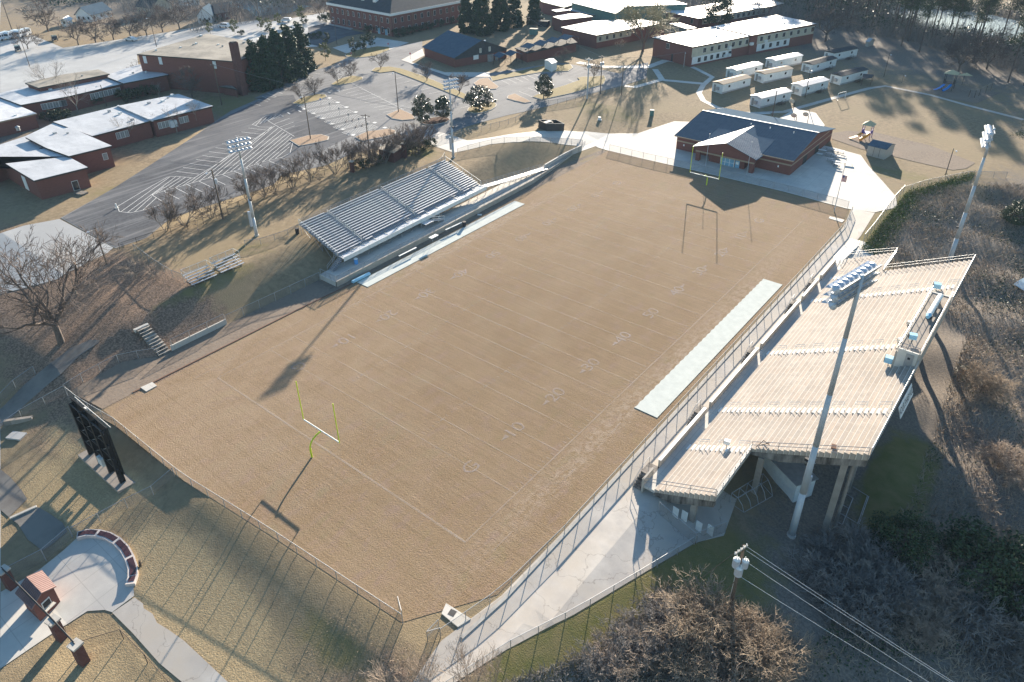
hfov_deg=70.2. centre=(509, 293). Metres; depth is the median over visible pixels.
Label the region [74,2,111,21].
house
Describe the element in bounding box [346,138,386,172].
crape myrtle
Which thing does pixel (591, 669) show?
bare thicket bush
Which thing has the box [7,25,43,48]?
bare tree
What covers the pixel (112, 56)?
paved yard
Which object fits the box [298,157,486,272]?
silver grandstand
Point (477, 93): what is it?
magnolia tree
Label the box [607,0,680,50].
budding tree
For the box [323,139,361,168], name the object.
crape myrtle
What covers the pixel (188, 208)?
crape myrtle
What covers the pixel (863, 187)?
plaza
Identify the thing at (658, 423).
chain link fence
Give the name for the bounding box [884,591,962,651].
bare thicket bush
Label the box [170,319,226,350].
bank wall
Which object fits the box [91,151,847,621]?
playing field
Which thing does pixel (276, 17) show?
young leafy tree
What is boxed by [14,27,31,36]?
parked bus
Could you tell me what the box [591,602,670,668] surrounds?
bare thicket bush
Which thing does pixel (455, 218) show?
chain link fence
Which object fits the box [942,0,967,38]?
pine tree
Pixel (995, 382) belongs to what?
bare thicket bush
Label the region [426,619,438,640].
chain link fence
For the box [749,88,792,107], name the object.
mobile classroom
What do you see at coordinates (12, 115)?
white roof building
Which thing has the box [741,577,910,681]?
overhead wire
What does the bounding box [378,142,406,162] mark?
brick guardhouse
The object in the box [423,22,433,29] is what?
evergreen shrub
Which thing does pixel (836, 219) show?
drain slab
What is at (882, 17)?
wood evergreens
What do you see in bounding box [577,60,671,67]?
footpath
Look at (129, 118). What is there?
tall bare tree
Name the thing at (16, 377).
chain link fence
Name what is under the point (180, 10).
bare tree
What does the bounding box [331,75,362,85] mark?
kerbed island
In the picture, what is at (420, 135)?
crape myrtle
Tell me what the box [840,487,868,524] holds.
tube goal
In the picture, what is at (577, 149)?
mound wall
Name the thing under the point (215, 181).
utility pole
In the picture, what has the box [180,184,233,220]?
crape myrtle
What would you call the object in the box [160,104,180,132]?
tall bare tree
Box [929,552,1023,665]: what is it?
bare thicket bush
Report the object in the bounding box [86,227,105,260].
utility pole
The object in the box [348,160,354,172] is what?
brick pillar
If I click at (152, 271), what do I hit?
bare tree
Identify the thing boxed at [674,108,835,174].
clubhouse
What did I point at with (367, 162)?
evergreen shrub
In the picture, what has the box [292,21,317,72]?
evergreen conifer
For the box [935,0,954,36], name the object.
pine tree
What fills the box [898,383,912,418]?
stand sign
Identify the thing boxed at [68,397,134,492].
scoreboard
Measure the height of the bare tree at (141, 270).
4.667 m
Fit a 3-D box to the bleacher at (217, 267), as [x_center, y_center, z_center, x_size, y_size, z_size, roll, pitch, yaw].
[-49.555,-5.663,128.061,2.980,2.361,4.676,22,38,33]
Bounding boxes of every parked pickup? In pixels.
[14,45,21,51]
[50,35,57,40]
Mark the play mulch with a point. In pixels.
(918, 152)
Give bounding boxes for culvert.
[3,415,32,440]
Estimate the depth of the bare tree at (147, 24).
299.81 m
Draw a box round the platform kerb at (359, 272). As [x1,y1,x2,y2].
[335,153,573,286]
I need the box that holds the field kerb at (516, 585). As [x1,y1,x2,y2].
[460,212,851,638]
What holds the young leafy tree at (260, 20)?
on the ground at (224, 592)
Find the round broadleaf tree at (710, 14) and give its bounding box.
[700,0,735,25]
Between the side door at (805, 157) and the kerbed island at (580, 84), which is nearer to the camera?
the side door at (805, 157)
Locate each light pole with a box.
[225,136,258,236]
[442,77,458,157]
[787,261,881,538]
[946,125,995,262]
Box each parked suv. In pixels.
[218,22,230,27]
[281,17,291,21]
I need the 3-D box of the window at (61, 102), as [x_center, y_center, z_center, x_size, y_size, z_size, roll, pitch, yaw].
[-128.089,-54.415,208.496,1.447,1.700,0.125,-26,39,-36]
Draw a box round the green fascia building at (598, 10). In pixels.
[567,0,687,21]
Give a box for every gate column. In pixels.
[0,564,17,591]
[44,614,66,642]
[66,637,90,667]
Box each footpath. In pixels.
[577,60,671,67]
[624,78,663,87]
[652,69,703,84]
[691,67,770,113]
[755,85,1023,119]
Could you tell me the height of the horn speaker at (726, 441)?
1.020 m
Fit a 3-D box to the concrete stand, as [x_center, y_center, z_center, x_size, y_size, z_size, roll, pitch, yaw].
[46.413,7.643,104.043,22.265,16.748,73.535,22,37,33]
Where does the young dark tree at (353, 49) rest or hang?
on the kerbed island at (367, 52)
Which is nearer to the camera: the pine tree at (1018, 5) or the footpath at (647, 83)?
the footpath at (647, 83)
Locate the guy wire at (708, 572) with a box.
[678,551,736,595]
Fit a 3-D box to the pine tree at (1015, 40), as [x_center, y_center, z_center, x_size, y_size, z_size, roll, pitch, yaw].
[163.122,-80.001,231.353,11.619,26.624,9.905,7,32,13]
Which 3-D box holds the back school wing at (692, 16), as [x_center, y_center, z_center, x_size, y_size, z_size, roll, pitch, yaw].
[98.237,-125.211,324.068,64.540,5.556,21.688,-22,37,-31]
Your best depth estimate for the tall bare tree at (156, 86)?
221.45 m
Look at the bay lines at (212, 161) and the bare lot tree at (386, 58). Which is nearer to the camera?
the bay lines at (212, 161)
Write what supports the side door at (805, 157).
in the clubhouse
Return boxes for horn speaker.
[723,438,730,445]
[933,282,941,290]
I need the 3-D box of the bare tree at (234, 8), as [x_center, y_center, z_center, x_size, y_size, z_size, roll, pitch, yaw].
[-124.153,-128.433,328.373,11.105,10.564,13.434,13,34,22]
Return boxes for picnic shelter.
[861,74,873,85]
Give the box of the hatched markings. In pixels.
[117,115,292,212]
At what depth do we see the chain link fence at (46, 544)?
82.12 m
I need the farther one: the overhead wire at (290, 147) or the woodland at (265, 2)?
the woodland at (265, 2)
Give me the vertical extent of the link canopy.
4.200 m
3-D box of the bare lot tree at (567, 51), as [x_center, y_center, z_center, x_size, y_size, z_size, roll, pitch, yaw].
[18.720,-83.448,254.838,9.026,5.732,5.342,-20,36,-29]
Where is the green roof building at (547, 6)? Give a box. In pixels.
[539,0,574,15]
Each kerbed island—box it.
[290,134,328,145]
[292,94,326,104]
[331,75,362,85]
[345,46,389,57]
[355,129,395,140]
[372,66,465,98]
[387,109,413,120]
[423,116,449,124]
[467,101,496,113]
[474,78,498,89]
[490,64,572,80]
[507,93,530,102]
[533,75,605,99]
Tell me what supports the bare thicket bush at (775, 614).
on the ground at (224, 592)
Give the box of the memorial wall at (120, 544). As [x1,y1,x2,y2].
[76,529,137,586]
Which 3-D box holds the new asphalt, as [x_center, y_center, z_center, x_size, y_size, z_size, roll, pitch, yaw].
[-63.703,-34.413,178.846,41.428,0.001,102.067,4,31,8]
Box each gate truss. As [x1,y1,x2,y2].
[1,567,51,619]
[51,617,74,643]
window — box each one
[41,103,47,109]
[41,596,51,608]
[46,102,53,108]
[52,101,58,107]
[58,100,64,106]
[102,153,108,159]
[115,132,120,139]
[124,130,129,136]
[183,115,188,122]
[720,157,734,166]
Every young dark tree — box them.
[321,32,329,42]
[347,37,360,54]
[356,35,367,51]
[365,31,375,44]
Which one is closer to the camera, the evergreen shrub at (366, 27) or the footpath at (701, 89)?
the footpath at (701, 89)
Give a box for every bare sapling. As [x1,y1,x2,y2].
[359,644,435,681]
[364,658,387,681]
[411,642,445,681]
[434,627,485,681]
[447,641,500,681]
[470,644,506,681]
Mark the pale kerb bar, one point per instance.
(23, 512)
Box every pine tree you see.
[871,0,877,26]
[890,0,901,34]
[895,0,924,45]
[907,0,925,30]
[907,0,928,40]
[915,0,944,51]
[927,0,956,43]
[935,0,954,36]
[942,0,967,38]
[947,0,975,42]
[973,0,1001,52]
[974,0,994,35]
[974,0,998,32]
[979,1,1006,31]
[1001,0,1022,30]
[1002,4,1023,82]
[1010,0,1023,43]
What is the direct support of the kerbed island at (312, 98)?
on the parking lot
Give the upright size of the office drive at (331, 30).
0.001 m
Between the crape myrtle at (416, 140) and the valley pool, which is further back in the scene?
the crape myrtle at (416, 140)
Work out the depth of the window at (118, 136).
182.95 m
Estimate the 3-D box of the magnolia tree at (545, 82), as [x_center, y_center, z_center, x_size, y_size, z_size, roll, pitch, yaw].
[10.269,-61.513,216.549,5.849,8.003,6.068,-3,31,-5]
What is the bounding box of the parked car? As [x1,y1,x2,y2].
[124,36,137,40]
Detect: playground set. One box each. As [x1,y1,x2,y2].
[849,121,875,140]
[933,70,959,91]
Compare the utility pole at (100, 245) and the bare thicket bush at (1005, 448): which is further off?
the utility pole at (100, 245)
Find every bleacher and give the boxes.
[180,260,216,285]
[209,248,243,272]
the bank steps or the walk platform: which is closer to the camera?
the bank steps
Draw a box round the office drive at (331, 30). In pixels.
[308,24,362,45]
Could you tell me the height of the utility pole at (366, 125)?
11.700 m
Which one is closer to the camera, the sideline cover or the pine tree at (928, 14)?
the sideline cover
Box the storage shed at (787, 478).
[763,458,818,501]
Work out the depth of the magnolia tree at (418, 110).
194.88 m
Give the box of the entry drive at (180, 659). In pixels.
[112,598,226,681]
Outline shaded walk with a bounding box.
[402,49,489,76]
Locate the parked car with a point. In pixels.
(132, 38)
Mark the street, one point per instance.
(252, 30)
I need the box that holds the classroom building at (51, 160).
[0,123,114,199]
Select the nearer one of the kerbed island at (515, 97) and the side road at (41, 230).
the side road at (41, 230)
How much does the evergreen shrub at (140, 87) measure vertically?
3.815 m
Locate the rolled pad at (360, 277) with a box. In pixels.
[351,272,370,282]
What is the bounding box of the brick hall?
[422,30,508,66]
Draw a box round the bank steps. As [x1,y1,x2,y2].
[133,323,170,356]
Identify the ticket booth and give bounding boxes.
[15,570,59,621]
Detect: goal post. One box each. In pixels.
[295,381,339,457]
[690,146,722,184]
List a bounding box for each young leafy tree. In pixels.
[205,22,212,33]
[229,19,238,31]
[256,16,264,26]
[264,17,271,28]
[274,13,281,25]
[295,5,306,18]
[318,42,330,59]
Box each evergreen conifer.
[243,39,272,92]
[252,34,283,91]
[267,28,297,86]
[280,24,308,78]
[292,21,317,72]
[456,0,473,33]
[468,0,494,35]
[489,0,511,31]
[507,0,525,28]
[526,0,544,24]
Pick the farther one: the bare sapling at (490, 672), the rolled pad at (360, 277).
the rolled pad at (360, 277)
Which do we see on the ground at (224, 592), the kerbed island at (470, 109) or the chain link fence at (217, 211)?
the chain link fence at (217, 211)
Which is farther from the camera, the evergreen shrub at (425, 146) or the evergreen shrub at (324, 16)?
the evergreen shrub at (324, 16)
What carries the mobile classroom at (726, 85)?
on the ground at (224, 592)
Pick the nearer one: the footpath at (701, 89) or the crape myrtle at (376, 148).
the crape myrtle at (376, 148)
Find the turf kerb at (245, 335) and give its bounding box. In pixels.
[133,283,352,392]
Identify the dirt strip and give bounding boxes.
[71,150,605,408]
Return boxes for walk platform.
[320,158,564,286]
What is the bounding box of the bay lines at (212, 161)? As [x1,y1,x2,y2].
[164,118,292,198]
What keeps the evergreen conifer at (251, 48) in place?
on the ground at (224, 592)
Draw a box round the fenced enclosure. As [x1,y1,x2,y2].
[658,501,727,543]
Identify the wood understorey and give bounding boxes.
[739,0,1023,72]
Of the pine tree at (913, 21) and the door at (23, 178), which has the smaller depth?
the door at (23, 178)
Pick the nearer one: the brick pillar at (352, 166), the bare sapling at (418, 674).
the bare sapling at (418, 674)
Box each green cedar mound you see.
[867,509,944,574]
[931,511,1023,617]
[999,199,1023,225]
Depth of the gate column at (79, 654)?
70.95 m
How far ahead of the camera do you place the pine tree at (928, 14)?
263.69 m
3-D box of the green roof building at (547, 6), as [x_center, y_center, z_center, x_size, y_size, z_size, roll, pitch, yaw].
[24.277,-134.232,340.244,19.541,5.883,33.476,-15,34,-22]
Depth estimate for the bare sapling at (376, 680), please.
65.83 m
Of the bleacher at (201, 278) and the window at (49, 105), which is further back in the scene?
the window at (49, 105)
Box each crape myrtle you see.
[144,201,188,230]
[145,183,213,232]
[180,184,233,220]
[229,171,262,206]
[233,161,278,196]
[242,163,294,197]
[275,158,305,194]
[281,146,327,181]
[310,141,355,173]
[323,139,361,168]
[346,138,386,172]
[352,134,394,165]
[362,131,401,162]
[374,121,430,155]
[391,129,423,156]
[393,121,438,148]
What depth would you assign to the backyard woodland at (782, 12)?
323.87 m
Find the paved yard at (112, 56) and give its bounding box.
[0,20,352,92]
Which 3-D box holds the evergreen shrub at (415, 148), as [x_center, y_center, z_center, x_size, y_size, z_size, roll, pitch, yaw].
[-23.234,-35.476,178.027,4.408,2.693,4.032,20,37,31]
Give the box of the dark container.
[538,20,549,26]
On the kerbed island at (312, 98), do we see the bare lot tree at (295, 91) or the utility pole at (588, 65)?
the bare lot tree at (295, 91)
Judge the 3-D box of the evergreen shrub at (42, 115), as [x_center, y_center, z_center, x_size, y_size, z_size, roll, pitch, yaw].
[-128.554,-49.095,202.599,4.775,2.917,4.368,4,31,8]
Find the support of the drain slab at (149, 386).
on the playing field
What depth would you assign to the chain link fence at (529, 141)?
185.41 m
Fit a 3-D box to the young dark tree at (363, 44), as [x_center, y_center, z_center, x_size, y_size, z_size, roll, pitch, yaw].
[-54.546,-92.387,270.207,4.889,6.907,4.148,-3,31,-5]
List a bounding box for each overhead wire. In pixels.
[214,64,407,108]
[214,118,360,171]
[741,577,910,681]
[746,550,949,681]
[747,562,927,681]
[749,548,952,681]
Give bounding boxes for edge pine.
[1010,125,1023,139]
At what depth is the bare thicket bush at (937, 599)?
76.79 m
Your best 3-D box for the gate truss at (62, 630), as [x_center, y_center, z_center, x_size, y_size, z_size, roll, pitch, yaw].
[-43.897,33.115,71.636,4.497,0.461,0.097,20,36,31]
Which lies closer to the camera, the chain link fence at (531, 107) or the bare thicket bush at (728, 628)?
the bare thicket bush at (728, 628)
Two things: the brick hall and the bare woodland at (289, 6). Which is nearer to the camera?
the brick hall
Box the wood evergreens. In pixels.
[758,0,1023,64]
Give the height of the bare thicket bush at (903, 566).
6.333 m
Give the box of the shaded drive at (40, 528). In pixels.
[12,507,66,550]
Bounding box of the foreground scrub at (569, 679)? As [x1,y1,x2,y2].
[503,607,802,681]
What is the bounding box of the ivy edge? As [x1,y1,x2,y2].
[861,170,975,254]
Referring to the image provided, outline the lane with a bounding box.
[0,469,26,516]
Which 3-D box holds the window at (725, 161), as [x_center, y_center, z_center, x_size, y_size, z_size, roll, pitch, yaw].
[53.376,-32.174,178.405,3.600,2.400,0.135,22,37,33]
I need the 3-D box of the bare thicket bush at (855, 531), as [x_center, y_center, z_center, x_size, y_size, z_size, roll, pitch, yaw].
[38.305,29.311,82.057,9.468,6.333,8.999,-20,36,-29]
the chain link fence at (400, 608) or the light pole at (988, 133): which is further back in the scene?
the light pole at (988, 133)
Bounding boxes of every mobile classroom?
[712,74,751,93]
[726,61,762,77]
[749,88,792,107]
[754,66,793,82]
[765,53,803,67]
[791,77,829,95]
[801,56,837,72]
[824,46,858,60]
[829,67,868,84]
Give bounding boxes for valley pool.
[1014,278,1023,289]
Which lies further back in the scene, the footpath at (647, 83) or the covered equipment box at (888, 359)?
the footpath at (647, 83)
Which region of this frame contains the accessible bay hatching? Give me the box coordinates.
[299,99,376,134]
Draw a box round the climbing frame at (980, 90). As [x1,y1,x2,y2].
[968,83,992,97]
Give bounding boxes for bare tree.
[0,218,124,344]
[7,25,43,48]
[13,0,59,31]
[26,60,64,81]
[42,239,103,294]
[47,16,94,44]
[53,72,91,112]
[73,12,108,42]
[89,11,123,39]
[100,7,153,36]
[109,111,143,130]
[116,255,147,277]
[126,10,162,36]
[142,5,180,31]
[145,263,159,278]
[149,82,160,96]
[152,0,201,28]
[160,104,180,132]
[170,64,204,96]
[185,97,203,119]
[221,0,249,19]
[270,595,443,681]
[304,0,328,18]
[805,0,869,41]
[943,29,1001,71]
[947,24,1015,60]
[962,32,1014,68]
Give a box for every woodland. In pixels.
[36,0,325,10]
[92,0,331,31]
[675,0,840,20]
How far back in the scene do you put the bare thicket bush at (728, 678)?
68.58 m
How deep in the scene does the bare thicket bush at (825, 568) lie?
78.67 m
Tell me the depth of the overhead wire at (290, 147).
154.05 m
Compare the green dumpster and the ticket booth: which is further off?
the green dumpster
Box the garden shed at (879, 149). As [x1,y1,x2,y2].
[866,139,895,159]
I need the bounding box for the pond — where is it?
[878,1,1023,43]
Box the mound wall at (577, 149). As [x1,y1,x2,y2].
[544,145,581,167]
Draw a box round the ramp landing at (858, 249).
[841,238,873,258]
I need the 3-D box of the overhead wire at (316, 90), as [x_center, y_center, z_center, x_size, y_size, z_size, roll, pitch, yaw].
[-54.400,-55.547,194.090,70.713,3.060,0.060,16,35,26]
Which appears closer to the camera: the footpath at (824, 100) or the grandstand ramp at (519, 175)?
the grandstand ramp at (519, 175)
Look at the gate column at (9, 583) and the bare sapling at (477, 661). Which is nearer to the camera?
the bare sapling at (477, 661)
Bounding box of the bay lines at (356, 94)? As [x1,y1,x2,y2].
[267,77,405,110]
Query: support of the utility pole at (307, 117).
on the kerbed island at (304, 139)
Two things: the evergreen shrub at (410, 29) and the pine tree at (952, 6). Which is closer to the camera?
the pine tree at (952, 6)
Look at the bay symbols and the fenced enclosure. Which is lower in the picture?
the fenced enclosure
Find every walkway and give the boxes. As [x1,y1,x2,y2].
[414,209,873,681]
[493,50,520,66]
[520,34,578,51]
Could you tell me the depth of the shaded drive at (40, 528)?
86.45 m
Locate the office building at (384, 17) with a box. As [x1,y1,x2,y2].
[326,0,460,36]
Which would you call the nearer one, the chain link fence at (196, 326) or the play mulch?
the chain link fence at (196, 326)
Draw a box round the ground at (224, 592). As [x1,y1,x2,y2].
[0,0,1023,681]
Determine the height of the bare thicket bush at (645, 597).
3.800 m
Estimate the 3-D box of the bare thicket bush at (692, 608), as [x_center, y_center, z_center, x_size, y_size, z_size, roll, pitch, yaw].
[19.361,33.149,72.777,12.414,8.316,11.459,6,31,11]
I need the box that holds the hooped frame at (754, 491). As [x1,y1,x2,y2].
[730,473,772,511]
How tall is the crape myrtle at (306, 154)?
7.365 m
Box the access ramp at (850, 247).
[833,238,859,262]
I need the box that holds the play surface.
[922,83,1000,102]
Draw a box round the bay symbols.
[303,97,386,135]
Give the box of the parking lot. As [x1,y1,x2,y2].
[61,41,647,247]
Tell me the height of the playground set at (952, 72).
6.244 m
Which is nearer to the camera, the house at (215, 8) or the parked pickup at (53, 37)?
the parked pickup at (53, 37)
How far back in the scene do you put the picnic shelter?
233.69 m
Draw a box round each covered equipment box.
[883,354,893,365]
[908,332,917,341]
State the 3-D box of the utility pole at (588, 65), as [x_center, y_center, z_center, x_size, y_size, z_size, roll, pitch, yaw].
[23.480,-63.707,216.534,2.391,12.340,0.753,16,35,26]
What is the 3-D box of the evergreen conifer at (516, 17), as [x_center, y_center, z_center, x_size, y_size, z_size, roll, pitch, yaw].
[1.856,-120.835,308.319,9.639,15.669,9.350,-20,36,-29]
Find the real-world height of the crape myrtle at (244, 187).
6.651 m
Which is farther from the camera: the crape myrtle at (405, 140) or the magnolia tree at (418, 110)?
the magnolia tree at (418, 110)
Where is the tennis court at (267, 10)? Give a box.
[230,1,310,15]
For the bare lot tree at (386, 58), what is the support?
on the kerbed island at (427, 81)
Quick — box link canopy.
[669,23,695,33]
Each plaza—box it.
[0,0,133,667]
[596,121,896,211]
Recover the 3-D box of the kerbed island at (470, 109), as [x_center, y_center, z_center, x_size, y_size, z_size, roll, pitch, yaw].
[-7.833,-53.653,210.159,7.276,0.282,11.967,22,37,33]
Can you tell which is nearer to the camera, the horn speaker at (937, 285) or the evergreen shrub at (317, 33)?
the horn speaker at (937, 285)
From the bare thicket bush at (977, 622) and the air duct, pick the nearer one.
the bare thicket bush at (977, 622)
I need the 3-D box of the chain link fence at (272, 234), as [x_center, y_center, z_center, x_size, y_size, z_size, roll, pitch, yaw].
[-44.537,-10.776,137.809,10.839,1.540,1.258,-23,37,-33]
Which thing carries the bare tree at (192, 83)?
on the ground at (224, 592)
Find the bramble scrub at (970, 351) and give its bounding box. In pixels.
[641,182,1023,681]
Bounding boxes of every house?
[59,15,72,26]
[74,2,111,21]
[134,0,171,15]
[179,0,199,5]
[196,4,215,23]
[212,2,230,20]
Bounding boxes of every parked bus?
[0,31,10,40]
[4,29,17,38]
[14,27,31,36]
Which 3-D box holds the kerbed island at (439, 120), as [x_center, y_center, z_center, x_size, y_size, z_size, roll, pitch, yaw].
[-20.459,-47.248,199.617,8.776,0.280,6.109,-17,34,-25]
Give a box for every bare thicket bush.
[564,629,634,681]
[580,616,672,681]
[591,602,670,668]
[612,594,686,668]
[627,617,726,681]
[628,584,682,627]
[642,562,758,674]
[650,606,753,681]
[678,585,777,678]
[703,600,833,681]
[707,597,802,681]
[710,608,799,681]
[779,531,886,606]
[799,567,899,647]
[800,516,892,591]
[836,555,935,628]
[838,533,925,612]
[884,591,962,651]
[891,535,996,622]
[892,612,943,656]
[916,565,982,634]
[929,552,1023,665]
[945,573,1023,681]
[952,520,1023,587]
[953,355,1023,413]
[969,438,1023,491]
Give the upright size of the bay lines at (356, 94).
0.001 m
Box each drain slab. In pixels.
[140,382,156,391]
[442,603,470,626]
[829,216,843,221]
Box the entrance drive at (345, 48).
[333,38,407,52]
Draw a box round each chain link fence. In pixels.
[0,366,35,392]
[1,386,66,422]
[9,526,73,565]
[64,348,157,391]
[64,387,400,613]
[69,468,174,528]
[82,629,168,681]
[118,154,361,248]
[133,244,184,282]
[170,314,224,344]
[225,272,319,321]
[244,224,298,246]
[301,152,444,227]
[336,141,584,280]
[397,596,402,622]
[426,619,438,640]
[436,85,620,138]
[439,207,852,637]
[445,535,697,681]
[457,137,582,154]
[609,144,849,205]
[863,187,904,241]
[905,171,1007,189]
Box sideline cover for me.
[634,279,781,417]
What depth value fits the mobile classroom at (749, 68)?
239.33 m
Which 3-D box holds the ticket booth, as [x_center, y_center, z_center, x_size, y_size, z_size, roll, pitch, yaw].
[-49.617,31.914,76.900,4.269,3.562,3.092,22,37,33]
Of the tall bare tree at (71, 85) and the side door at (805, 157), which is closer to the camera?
the side door at (805, 157)
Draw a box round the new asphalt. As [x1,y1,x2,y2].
[63,95,351,246]
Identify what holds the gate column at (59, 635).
on the ground at (224, 592)
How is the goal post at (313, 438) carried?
on the playing field
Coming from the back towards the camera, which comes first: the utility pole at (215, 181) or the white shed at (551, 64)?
the white shed at (551, 64)
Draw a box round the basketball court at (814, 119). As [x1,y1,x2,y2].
[780,108,824,125]
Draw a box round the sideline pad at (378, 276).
[357,201,523,286]
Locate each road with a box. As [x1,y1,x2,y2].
[0,219,112,292]
[0,340,99,426]
[431,130,636,152]
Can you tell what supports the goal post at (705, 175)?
on the playing field
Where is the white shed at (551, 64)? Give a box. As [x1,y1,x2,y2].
[544,58,556,71]
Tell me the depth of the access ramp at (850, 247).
138.71 m
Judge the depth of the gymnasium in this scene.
226.27 m
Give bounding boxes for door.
[21,175,29,190]
[71,180,79,190]
[735,160,739,167]
[802,154,807,164]
[902,354,913,366]
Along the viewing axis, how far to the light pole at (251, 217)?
131.46 m
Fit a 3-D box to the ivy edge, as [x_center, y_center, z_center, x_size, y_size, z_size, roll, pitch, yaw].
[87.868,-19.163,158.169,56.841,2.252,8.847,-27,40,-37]
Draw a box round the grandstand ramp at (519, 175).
[481,164,547,188]
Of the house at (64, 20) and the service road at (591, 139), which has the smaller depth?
the service road at (591, 139)
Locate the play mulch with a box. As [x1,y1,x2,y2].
[832,131,974,169]
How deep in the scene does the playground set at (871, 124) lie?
191.99 m
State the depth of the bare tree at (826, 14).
275.40 m
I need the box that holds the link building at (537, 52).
[515,37,577,61]
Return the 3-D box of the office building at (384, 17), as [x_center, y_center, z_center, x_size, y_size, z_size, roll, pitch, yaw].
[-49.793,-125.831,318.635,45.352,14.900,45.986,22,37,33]
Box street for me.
[174,12,327,37]
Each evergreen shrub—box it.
[38,111,56,120]
[45,108,63,119]
[52,108,70,119]
[113,89,137,101]
[125,87,142,98]
[132,85,150,96]
[139,85,160,94]
[311,31,322,37]
[321,12,330,21]
[354,158,365,168]
[358,158,375,167]
[363,25,373,31]
[370,154,383,164]
[391,27,407,36]
[405,27,415,34]
[407,143,422,152]
[412,24,424,31]
[420,139,430,150]
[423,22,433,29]
[425,137,437,147]
[436,19,444,25]
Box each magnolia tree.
[410,93,434,123]
[434,95,452,117]
[462,85,496,111]
[534,74,553,97]
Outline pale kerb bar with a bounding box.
[10,505,36,519]
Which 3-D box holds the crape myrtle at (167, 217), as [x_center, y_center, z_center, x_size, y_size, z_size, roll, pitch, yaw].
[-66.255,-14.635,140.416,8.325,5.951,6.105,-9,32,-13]
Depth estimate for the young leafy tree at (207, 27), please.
301.95 m
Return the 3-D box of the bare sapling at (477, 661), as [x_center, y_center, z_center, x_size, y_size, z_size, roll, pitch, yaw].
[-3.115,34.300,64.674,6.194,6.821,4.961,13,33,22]
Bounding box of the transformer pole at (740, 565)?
[728,543,748,617]
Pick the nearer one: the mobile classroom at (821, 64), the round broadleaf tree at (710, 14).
the mobile classroom at (821, 64)
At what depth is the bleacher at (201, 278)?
124.56 m
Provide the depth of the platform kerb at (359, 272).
147.62 m
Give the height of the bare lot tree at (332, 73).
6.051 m
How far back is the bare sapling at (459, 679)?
64.10 m
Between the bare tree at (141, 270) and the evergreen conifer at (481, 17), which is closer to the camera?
the bare tree at (141, 270)
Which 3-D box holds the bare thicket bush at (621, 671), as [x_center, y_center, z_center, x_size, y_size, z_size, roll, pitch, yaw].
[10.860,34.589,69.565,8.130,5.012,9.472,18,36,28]
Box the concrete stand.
[633,248,975,532]
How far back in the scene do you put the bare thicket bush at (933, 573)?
77.79 m
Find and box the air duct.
[926,293,943,318]
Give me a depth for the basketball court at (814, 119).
207.37 m
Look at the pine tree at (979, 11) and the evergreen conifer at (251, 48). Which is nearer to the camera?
the evergreen conifer at (251, 48)
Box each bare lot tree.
[284,82,317,99]
[302,77,324,94]
[323,66,352,81]
[338,60,359,74]
[368,50,390,67]
[411,60,433,78]
[448,71,470,92]
[552,47,574,60]
[581,60,603,75]
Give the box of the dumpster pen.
[538,119,564,130]
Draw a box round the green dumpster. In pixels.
[529,28,537,34]
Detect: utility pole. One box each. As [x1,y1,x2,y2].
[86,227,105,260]
[205,170,222,218]
[210,64,221,104]
[300,96,310,138]
[361,114,369,150]
[392,73,398,111]
[586,58,592,98]
[600,56,605,93]
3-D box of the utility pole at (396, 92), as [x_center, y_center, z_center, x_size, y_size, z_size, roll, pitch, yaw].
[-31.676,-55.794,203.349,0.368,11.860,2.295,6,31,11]
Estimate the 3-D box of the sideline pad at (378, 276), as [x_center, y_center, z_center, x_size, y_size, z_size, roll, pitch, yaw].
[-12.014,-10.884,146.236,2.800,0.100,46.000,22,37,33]
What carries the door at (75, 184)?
in the classroom building at (51, 160)
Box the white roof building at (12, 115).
[0,99,38,136]
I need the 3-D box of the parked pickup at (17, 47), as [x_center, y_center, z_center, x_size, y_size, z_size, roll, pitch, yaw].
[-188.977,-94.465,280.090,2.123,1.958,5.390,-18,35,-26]
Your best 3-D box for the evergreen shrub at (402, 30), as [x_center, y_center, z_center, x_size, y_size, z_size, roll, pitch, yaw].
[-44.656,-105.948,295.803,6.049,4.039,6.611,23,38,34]
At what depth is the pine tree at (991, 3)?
265.09 m
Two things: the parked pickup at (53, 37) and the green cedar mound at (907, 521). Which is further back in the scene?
the parked pickup at (53, 37)
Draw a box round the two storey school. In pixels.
[652,15,816,66]
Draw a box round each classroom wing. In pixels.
[0,64,169,117]
[53,94,213,148]
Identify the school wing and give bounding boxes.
[551,8,664,48]
[666,0,780,28]
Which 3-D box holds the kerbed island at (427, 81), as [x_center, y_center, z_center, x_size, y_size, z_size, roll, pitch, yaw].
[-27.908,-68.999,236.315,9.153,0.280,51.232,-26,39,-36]
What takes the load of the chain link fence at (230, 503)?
on the ground at (224, 592)
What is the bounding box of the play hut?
[865,38,873,46]
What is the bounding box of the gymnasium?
[137,34,257,96]
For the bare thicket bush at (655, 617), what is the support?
on the ground at (224, 592)

